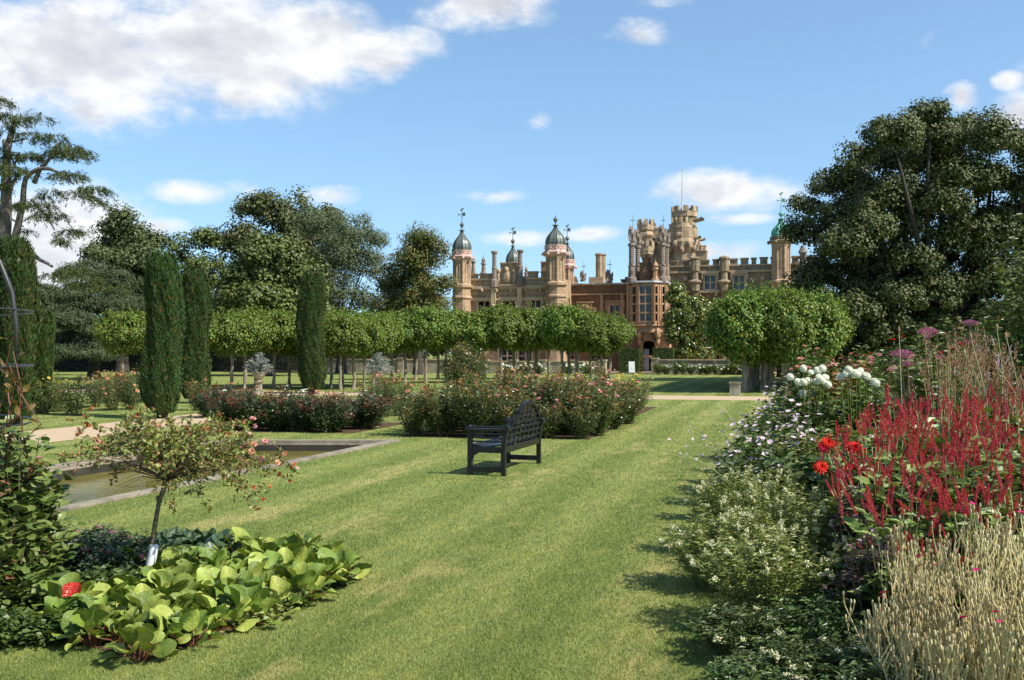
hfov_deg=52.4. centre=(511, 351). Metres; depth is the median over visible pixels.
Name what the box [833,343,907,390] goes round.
shrub
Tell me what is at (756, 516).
loosestrife
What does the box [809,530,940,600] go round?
loosestrife
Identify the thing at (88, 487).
water
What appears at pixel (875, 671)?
leafy clump
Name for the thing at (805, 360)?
shrub
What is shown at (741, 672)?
loosestrife
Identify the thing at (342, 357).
lime tree
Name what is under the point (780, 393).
anemone
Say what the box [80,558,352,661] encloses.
flower bed soil
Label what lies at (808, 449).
anemone
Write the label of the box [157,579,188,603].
bergenia
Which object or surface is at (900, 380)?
anemone
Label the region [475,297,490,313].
window
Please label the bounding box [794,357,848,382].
shrub
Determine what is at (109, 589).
bergenia
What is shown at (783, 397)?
anemone
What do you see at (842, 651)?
loosestrife
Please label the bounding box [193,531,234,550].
bergenia
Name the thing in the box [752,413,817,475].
anemone
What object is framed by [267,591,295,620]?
strawberry plant
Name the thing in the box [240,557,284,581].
bergenia
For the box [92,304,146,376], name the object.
lime tree
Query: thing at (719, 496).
shrub
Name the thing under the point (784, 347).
lime tree
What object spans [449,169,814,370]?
gothic castle
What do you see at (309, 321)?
yew column
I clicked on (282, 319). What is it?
lime tree
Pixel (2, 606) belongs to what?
geranium
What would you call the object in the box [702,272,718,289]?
window
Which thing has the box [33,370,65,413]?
rose bush
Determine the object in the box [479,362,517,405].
rose bush
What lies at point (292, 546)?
bergenia
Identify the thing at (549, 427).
rose bush
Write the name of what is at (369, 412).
rose bush
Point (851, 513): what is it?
smokebush
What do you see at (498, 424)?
rose bush
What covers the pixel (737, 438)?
anemone
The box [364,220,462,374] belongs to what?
birch tree
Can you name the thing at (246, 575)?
bergenia
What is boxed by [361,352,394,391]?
planted urn
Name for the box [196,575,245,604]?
bergenia
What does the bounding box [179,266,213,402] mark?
yew column
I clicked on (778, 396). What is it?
anemone
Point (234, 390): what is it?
rose bush
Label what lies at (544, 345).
lime tree
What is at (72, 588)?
flower
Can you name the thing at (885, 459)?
persicaria
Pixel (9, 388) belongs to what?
climbing plant
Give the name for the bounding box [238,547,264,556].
bergenia
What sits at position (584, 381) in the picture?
rose bush
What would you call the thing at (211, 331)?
lime tree
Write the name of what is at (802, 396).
white dahlia
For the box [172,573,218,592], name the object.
bergenia
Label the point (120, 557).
sedum
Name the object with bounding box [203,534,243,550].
bergenia
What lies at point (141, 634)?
bergenia
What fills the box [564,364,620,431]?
rose bush
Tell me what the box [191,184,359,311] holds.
sycamore tree
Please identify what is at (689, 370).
white rose
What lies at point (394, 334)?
lime tree
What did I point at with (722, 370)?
white rose
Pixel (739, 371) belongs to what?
white rose
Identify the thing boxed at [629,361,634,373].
notice board
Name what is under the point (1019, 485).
persicaria
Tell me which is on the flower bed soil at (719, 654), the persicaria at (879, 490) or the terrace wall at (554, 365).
the persicaria at (879, 490)
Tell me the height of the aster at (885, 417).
1.248 m
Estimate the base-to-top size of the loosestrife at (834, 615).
0.375 m
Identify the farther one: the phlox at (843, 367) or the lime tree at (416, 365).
the lime tree at (416, 365)
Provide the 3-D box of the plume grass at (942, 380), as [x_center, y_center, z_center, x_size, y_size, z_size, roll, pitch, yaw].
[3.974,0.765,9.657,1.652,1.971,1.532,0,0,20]
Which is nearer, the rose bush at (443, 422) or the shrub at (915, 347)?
the shrub at (915, 347)
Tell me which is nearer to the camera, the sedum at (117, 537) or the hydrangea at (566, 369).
the sedum at (117, 537)
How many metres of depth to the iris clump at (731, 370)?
77.33 m
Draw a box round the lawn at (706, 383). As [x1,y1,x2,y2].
[0,353,794,679]
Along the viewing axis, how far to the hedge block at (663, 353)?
82.27 m
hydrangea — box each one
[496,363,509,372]
[508,363,522,373]
[517,363,532,374]
[530,363,546,374]
[564,363,574,373]
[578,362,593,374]
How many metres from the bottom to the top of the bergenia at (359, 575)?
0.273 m
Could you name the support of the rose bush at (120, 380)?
on the lawn at (706, 383)
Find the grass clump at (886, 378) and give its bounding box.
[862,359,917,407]
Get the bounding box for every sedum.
[55,537,97,572]
[63,529,116,570]
[72,520,125,543]
[76,540,147,575]
[85,523,139,548]
[104,528,163,552]
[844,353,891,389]
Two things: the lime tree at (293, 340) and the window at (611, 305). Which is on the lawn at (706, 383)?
the lime tree at (293, 340)
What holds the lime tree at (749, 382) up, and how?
on the lawn at (706, 383)
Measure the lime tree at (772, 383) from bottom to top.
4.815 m
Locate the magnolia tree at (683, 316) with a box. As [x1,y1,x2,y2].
[659,280,719,358]
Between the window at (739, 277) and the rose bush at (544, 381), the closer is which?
the rose bush at (544, 381)
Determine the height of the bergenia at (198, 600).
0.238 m
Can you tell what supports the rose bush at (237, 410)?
on the flower bed soil at (350, 429)
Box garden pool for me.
[25,439,399,510]
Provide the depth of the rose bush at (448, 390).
22.47 m
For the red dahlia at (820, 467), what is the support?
on the flower bed soil at (719, 654)
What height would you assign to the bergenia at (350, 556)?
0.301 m
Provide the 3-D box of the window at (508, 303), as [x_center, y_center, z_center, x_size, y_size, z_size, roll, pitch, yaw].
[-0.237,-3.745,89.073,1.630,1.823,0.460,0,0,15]
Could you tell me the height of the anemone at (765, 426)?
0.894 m
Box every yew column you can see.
[0,234,42,424]
[32,309,56,412]
[138,248,186,418]
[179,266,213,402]
[295,269,328,393]
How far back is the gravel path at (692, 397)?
39.41 m
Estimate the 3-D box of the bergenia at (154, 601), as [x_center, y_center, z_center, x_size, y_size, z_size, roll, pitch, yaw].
[-2.274,1.621,6.327,0.466,0.268,0.421,0,0,-7]
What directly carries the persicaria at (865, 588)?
on the flower bed soil at (719, 654)
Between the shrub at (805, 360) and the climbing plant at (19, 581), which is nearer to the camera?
the climbing plant at (19, 581)
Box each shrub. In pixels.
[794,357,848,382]
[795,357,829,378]
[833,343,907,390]
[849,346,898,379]
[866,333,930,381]
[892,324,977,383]
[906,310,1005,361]
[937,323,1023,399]
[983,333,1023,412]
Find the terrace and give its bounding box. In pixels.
[607,371,775,373]
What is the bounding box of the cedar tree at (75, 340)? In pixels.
[44,258,146,378]
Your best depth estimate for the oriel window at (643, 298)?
87.54 m
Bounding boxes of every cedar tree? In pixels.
[0,94,136,297]
[39,282,80,334]
[44,258,146,378]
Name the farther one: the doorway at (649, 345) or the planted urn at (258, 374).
the doorway at (649, 345)
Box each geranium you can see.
[0,599,21,614]
[0,602,60,651]
[20,597,108,647]
[23,589,48,611]
[65,564,111,583]
[80,559,144,581]
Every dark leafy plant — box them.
[135,533,182,541]
[156,525,191,536]
[171,528,208,544]
[189,533,234,544]
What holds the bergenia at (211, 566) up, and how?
on the flower bed soil at (127, 648)
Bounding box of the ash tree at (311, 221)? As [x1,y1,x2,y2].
[289,203,391,372]
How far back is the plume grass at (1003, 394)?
8.87 m
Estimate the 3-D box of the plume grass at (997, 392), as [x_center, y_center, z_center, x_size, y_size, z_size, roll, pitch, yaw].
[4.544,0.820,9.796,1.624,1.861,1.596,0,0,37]
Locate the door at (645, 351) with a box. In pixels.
[643,349,648,370]
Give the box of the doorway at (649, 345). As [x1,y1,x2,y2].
[644,341,654,370]
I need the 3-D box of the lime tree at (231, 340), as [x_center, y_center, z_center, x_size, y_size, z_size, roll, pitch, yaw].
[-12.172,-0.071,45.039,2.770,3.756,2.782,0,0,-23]
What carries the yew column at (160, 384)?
on the lawn at (706, 383)
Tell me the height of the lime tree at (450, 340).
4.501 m
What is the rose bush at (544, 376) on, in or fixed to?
on the flower bed soil at (558, 436)
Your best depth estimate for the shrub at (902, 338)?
19.01 m
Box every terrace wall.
[319,357,480,372]
[485,359,607,373]
[650,358,760,374]
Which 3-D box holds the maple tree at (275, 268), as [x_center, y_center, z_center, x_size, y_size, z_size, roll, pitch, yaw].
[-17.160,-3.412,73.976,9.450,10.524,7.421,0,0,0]
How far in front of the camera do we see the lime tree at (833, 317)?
43.73 m
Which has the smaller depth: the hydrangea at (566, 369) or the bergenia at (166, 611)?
the bergenia at (166, 611)
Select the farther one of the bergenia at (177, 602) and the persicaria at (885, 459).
the persicaria at (885, 459)
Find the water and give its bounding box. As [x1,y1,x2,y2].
[27,451,330,505]
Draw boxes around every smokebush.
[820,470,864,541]
[821,527,909,633]
[829,478,889,568]
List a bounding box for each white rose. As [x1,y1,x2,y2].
[661,365,670,374]
[670,361,680,374]
[685,364,696,374]
[696,364,704,374]
[710,361,720,374]
[719,365,729,374]
[735,366,741,374]
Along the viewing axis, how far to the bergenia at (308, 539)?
8.73 m
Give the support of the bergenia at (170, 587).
on the flower bed soil at (127, 648)
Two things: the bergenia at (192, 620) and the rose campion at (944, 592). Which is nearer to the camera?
the rose campion at (944, 592)
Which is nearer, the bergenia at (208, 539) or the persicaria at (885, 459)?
the persicaria at (885, 459)
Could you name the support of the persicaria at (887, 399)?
on the flower bed soil at (719, 654)
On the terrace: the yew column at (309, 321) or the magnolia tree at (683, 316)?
the magnolia tree at (683, 316)
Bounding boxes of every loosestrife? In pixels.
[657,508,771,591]
[680,601,817,657]
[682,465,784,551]
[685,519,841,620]
[699,651,809,679]
[720,628,851,679]
[721,472,830,572]
[726,463,812,526]
[733,487,842,598]
[753,589,892,646]
[791,635,929,679]
[792,498,859,603]
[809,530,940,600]
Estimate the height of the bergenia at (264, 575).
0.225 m
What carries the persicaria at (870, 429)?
on the flower bed soil at (719, 654)
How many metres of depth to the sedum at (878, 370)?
16.91 m
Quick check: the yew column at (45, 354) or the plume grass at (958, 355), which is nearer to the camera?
the plume grass at (958, 355)
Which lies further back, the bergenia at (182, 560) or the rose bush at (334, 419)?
the rose bush at (334, 419)
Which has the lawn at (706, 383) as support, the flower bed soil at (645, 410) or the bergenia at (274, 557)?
the flower bed soil at (645, 410)
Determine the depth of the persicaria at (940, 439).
7.77 m
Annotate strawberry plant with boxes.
[93,607,118,637]
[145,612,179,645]
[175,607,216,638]
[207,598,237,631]
[227,604,277,631]
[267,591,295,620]
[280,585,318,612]
[313,578,330,598]
[323,562,355,588]
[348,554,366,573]
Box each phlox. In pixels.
[777,345,850,411]
[819,351,876,405]
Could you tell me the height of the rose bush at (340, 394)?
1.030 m
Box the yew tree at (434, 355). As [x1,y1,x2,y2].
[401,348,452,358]
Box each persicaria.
[815,412,934,503]
[816,436,942,553]
[836,526,986,648]
[837,392,950,479]
[839,476,963,583]
[857,383,945,447]
[880,397,1012,489]
[895,429,1023,518]
[896,471,1023,638]
[897,387,997,453]
[923,381,1012,435]
[949,425,1023,507]
[951,400,1023,483]
[965,377,1023,435]
[968,389,1023,456]
[969,454,1023,547]
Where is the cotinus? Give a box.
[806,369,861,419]
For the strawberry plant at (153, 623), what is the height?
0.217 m
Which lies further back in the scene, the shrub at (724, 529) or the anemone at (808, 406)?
the anemone at (808, 406)
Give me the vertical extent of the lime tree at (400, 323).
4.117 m
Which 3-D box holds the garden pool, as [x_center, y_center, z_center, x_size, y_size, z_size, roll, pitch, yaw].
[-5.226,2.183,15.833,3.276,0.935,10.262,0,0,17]
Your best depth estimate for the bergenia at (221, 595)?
6.72 m
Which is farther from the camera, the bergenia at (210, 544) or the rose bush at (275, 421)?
the rose bush at (275, 421)
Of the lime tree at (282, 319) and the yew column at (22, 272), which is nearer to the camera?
the yew column at (22, 272)
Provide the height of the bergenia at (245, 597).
0.290 m
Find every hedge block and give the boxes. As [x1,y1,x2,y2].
[618,348,641,372]
[652,347,675,358]
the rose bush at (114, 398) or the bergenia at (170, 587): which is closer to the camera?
the bergenia at (170, 587)
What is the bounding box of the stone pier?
[729,382,740,395]
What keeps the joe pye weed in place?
on the flower bed soil at (719, 654)
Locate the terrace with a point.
(642, 371)
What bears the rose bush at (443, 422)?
on the flower bed soil at (558, 436)
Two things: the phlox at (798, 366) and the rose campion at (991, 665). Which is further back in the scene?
the phlox at (798, 366)
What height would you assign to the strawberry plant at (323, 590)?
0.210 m
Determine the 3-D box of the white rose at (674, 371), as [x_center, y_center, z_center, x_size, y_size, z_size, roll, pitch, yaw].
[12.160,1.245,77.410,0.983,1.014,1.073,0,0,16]
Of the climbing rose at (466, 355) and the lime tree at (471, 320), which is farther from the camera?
the lime tree at (471, 320)
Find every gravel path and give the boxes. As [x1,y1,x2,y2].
[1,400,354,444]
[66,389,771,400]
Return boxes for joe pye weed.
[876,319,984,434]
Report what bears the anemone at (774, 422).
on the flower bed soil at (719, 654)
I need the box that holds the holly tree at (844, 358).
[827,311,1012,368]
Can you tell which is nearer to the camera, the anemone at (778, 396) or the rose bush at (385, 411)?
the anemone at (778, 396)
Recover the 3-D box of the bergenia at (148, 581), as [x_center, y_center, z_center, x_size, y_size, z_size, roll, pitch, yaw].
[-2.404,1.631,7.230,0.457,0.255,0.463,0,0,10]
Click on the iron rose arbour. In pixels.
(14, 309)
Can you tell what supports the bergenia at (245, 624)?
on the flower bed soil at (127, 648)
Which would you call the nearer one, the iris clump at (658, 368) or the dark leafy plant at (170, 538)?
the dark leafy plant at (170, 538)
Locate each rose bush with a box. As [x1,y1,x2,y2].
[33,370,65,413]
[50,365,105,415]
[51,374,79,411]
[80,371,110,406]
[90,370,118,402]
[93,373,128,410]
[106,363,142,409]
[110,364,137,401]
[117,366,146,401]
[182,376,214,410]
[187,381,221,416]
[202,385,255,429]
[209,382,246,400]
[223,383,268,430]
[225,384,274,424]
[253,387,303,430]
[258,390,292,426]
[269,384,328,432]
[278,381,316,404]
[287,388,326,425]
[303,390,333,401]
[306,389,357,432]
[318,389,357,425]
[335,386,390,429]
[341,388,359,424]
[354,374,393,396]
[359,386,393,425]
[365,373,403,416]
[378,366,403,401]
[383,377,414,414]
[388,383,432,435]
[396,377,421,410]
[413,373,457,432]
[414,371,473,436]
[442,363,486,425]
[445,367,510,437]
[453,378,488,412]
[455,390,489,432]
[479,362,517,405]
[483,387,513,433]
[486,376,521,413]
[487,380,536,436]
[490,364,542,394]
[492,366,535,398]
[504,367,549,416]
[515,385,556,433]
[523,370,567,413]
[525,367,560,387]
[525,392,564,437]
[536,365,582,431]
[542,366,587,434]
[562,373,596,387]
[562,394,606,438]
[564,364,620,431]
[565,374,625,435]
[568,358,613,392]
[592,371,637,428]
[602,373,625,388]
[608,377,641,401]
[612,369,638,394]
[612,379,647,423]
[625,365,658,409]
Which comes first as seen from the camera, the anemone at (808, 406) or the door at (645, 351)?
the anemone at (808, 406)
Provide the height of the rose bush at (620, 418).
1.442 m
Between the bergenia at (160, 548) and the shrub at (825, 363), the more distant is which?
the shrub at (825, 363)
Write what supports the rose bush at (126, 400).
on the lawn at (706, 383)
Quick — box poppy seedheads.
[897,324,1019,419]
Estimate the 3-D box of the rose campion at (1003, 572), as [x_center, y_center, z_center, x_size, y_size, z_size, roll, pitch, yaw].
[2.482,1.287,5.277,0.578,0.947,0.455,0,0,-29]
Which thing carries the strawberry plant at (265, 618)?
on the flower bed soil at (127, 648)
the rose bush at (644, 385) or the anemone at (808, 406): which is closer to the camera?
the anemone at (808, 406)
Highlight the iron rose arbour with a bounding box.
[0,259,33,428]
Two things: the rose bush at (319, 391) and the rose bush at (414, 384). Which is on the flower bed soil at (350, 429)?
the rose bush at (319, 391)
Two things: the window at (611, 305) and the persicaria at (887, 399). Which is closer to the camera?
the persicaria at (887, 399)
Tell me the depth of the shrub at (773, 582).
6.47 m
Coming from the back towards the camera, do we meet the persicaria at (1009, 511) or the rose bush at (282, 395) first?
the rose bush at (282, 395)
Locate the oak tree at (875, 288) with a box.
[776,96,1023,358]
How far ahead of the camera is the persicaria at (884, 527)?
6.41 m
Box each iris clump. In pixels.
[650,362,667,374]
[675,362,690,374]
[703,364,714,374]
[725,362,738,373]
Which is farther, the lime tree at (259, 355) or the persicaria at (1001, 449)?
the lime tree at (259, 355)
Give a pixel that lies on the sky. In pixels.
(519, 114)
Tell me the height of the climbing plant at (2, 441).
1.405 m
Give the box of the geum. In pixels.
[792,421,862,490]
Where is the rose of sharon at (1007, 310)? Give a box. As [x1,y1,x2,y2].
[962,213,1023,398]
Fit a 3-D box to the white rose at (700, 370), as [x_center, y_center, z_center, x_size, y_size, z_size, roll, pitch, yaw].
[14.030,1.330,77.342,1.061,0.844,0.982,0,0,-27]
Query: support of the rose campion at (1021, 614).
on the flower bed soil at (719, 654)
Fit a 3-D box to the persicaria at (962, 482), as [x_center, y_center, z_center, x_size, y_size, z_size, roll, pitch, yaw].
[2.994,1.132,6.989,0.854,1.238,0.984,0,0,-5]
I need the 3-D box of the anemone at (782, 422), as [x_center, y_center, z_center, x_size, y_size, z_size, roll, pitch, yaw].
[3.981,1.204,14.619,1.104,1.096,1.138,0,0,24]
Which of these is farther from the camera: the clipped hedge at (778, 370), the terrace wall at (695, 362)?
the terrace wall at (695, 362)
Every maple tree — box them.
[75,199,175,371]
[211,228,338,375]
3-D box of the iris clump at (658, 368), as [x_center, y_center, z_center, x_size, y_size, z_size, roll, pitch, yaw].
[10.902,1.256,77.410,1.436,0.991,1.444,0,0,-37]
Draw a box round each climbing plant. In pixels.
[0,337,44,526]
[0,409,29,509]
[0,426,87,579]
[0,493,66,611]
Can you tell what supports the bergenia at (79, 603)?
on the flower bed soil at (127, 648)
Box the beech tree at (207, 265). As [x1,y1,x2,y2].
[161,225,231,312]
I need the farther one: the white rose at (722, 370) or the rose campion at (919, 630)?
the white rose at (722, 370)
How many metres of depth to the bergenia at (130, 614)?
6.15 m
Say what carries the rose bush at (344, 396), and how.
on the flower bed soil at (350, 429)
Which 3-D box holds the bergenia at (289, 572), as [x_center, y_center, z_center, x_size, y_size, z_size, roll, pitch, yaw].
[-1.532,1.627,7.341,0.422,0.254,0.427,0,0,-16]
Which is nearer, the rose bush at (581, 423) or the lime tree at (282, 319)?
the rose bush at (581, 423)
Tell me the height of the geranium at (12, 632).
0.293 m
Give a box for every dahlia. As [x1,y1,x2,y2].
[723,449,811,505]
[770,364,844,452]
[778,437,864,541]
[792,428,853,488]
[815,366,898,441]
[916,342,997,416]
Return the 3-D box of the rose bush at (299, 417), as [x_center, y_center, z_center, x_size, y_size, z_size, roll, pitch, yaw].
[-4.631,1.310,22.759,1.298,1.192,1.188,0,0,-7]
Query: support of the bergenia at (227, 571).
on the flower bed soil at (127, 648)
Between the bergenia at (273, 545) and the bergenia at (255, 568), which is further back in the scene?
the bergenia at (273, 545)
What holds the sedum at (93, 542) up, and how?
on the flower bed soil at (127, 648)
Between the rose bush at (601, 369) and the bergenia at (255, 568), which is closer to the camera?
the bergenia at (255, 568)
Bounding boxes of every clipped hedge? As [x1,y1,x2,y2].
[53,348,423,370]
[760,341,1012,376]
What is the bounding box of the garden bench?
[465,400,545,476]
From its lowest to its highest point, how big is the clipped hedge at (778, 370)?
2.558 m
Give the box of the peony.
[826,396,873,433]
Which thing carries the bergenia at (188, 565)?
on the flower bed soil at (127, 648)
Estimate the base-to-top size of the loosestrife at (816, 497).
0.790 m
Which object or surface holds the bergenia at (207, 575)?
on the flower bed soil at (127, 648)
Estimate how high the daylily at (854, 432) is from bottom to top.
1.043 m
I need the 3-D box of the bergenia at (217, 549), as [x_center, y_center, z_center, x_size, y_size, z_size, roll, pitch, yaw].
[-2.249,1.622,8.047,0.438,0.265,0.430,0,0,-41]
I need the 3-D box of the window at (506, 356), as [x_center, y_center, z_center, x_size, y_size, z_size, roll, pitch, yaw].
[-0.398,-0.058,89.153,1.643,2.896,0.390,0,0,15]
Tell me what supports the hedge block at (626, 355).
on the lawn at (706, 383)
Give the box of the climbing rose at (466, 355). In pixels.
[436,334,493,392]
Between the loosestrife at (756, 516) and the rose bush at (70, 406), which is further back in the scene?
the rose bush at (70, 406)
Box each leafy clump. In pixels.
[809,654,956,679]
[822,619,930,660]
[845,643,982,679]
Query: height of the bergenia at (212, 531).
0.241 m
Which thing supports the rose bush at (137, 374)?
on the lawn at (706, 383)
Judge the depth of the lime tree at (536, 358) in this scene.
65.89 m
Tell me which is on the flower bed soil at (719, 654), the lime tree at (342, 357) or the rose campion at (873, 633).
the rose campion at (873, 633)
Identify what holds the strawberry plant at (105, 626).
on the flower bed soil at (127, 648)
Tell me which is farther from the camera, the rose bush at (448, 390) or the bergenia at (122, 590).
the rose bush at (448, 390)
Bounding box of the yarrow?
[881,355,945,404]
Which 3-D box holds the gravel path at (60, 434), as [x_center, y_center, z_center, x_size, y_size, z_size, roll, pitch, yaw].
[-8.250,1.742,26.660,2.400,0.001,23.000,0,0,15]
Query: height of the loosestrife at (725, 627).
0.290 m
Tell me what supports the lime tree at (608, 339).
on the lawn at (706, 383)
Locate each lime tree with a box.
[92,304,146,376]
[117,307,149,354]
[207,320,220,347]
[208,306,263,391]
[215,303,278,390]
[253,307,268,385]
[258,302,295,388]
[278,311,297,387]
[286,321,332,358]
[322,307,369,389]
[323,307,347,387]
[323,309,387,389]
[328,306,356,385]
[354,306,406,385]
[355,314,388,386]
[365,311,404,363]
[380,311,407,376]
[391,308,427,382]
[399,299,452,382]
[407,311,431,379]
[427,345,449,378]
[432,304,473,378]
[454,305,498,381]
[478,299,524,381]
[479,310,497,378]
[503,341,523,378]
[510,302,545,376]
[525,344,546,378]
[528,304,558,378]
[534,299,585,374]
[546,304,605,380]
[557,349,572,378]
[573,311,631,377]
[579,311,606,378]
[598,310,637,378]
[698,282,780,392]
[704,285,764,362]
[712,281,773,390]
[737,278,788,391]
[752,289,763,387]
[754,289,762,385]
[755,282,797,389]
[755,282,822,392]
[771,364,779,386]
[778,284,818,386]
[784,287,850,365]
[810,285,856,363]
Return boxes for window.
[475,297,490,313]
[498,348,515,360]
[499,297,516,310]
[517,350,533,360]
[526,297,543,311]
[572,351,580,360]
[592,353,599,360]
[605,300,624,316]
[630,284,667,322]
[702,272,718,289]
[731,272,747,289]
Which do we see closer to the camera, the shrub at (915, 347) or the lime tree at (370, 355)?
the shrub at (915, 347)
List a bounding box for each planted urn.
[243,352,274,393]
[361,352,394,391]
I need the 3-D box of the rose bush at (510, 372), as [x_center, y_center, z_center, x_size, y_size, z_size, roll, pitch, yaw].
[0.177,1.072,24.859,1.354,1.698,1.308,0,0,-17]
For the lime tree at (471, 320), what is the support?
on the lawn at (706, 383)
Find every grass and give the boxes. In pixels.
[888,354,936,415]
[908,329,992,422]
[927,338,992,406]
[944,322,1018,416]
[966,340,1023,421]
[971,376,1023,440]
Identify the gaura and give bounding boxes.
[668,406,751,498]
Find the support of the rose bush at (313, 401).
on the flower bed soil at (350, 429)
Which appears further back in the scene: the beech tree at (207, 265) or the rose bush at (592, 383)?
the beech tree at (207, 265)
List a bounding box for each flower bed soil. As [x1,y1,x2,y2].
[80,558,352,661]
[217,422,402,432]
[402,421,624,438]
[635,407,655,415]
[716,525,1023,679]
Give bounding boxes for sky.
[0,0,1023,352]
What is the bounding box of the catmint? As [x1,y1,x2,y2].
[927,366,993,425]
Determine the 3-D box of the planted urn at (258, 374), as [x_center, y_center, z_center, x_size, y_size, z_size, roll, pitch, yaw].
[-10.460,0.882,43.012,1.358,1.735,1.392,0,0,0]
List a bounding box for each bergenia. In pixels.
[26,596,88,637]
[31,572,103,613]
[40,581,95,609]
[51,605,124,650]
[54,596,98,618]
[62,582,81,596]
[66,604,121,643]
[72,593,116,607]
[80,581,128,601]
[88,606,168,646]
[91,574,126,588]
[93,595,173,640]
[99,622,177,662]
[103,586,152,602]
[107,547,157,570]
[108,591,153,618]
[109,583,153,608]
[113,575,153,586]
[113,578,128,586]
[130,608,202,646]
[133,541,169,549]
[135,569,176,588]
[136,545,170,571]
[139,546,204,577]
[139,566,165,587]
[147,537,173,545]
[149,599,210,635]
[150,565,185,591]
[152,579,186,594]
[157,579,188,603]
[157,592,192,613]
[159,546,199,562]
[160,533,192,545]
[160,609,225,646]
[165,561,199,576]
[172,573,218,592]
[173,535,200,545]
[176,558,207,574]
[176,590,229,609]
[183,528,229,544]
[191,535,228,559]
[192,546,241,568]
[192,556,204,562]
[192,594,257,631]
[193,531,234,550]
[194,565,223,582]
[196,542,229,557]
[196,567,220,589]
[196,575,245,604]
[199,556,238,573]
[199,566,237,589]
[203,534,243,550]
[205,545,231,562]
[214,582,284,624]
[217,578,281,624]
[218,527,263,552]
[221,570,269,587]
[230,554,276,574]
[231,550,250,561]
[232,532,261,550]
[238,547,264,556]
[239,539,266,551]
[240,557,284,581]
[248,550,286,574]
[251,538,290,551]
[256,570,284,586]
[262,575,303,617]
[264,536,286,542]
[266,543,316,561]
[266,565,325,597]
[278,547,305,567]
[282,531,326,547]
[282,562,339,603]
[292,546,317,562]
[293,556,346,588]
[308,545,369,578]
[312,540,343,555]
[317,547,371,584]
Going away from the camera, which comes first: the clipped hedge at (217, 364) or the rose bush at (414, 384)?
the rose bush at (414, 384)
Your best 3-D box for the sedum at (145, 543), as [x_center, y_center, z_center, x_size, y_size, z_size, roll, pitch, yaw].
[-3.045,1.611,8.390,0.552,0.371,0.532,0,0,-12]
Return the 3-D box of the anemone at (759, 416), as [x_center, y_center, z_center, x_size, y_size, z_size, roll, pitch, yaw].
[3.059,1.174,12.800,0.948,1.164,0.954,0,0,-7]
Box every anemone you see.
[704,431,782,507]
[712,411,782,480]
[722,399,796,463]
[730,423,784,465]
[736,387,795,440]
[741,385,790,433]
[744,420,816,468]
[751,376,794,430]
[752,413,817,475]
[764,386,790,416]
[768,405,826,438]
[769,426,842,484]
[772,399,832,462]
[862,365,920,411]
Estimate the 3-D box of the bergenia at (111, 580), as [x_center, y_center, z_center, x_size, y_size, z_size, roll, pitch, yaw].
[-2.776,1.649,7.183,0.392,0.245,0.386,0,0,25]
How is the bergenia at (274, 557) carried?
on the flower bed soil at (127, 648)
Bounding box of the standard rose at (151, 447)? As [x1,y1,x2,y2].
[23,405,300,565]
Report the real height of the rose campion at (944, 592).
0.822 m
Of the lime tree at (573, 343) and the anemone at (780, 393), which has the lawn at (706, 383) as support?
the lime tree at (573, 343)
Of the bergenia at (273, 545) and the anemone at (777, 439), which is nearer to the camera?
the bergenia at (273, 545)
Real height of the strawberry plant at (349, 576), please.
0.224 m
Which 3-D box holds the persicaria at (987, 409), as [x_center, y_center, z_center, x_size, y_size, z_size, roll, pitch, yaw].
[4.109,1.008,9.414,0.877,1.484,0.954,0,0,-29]
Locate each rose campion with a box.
[842,591,947,678]
[868,591,989,679]
[871,509,965,644]
[884,540,988,674]
[923,595,1023,679]
[938,498,1023,671]
[951,511,1023,679]
[962,549,1023,679]
[1019,592,1023,627]
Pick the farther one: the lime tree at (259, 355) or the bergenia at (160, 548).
the lime tree at (259, 355)

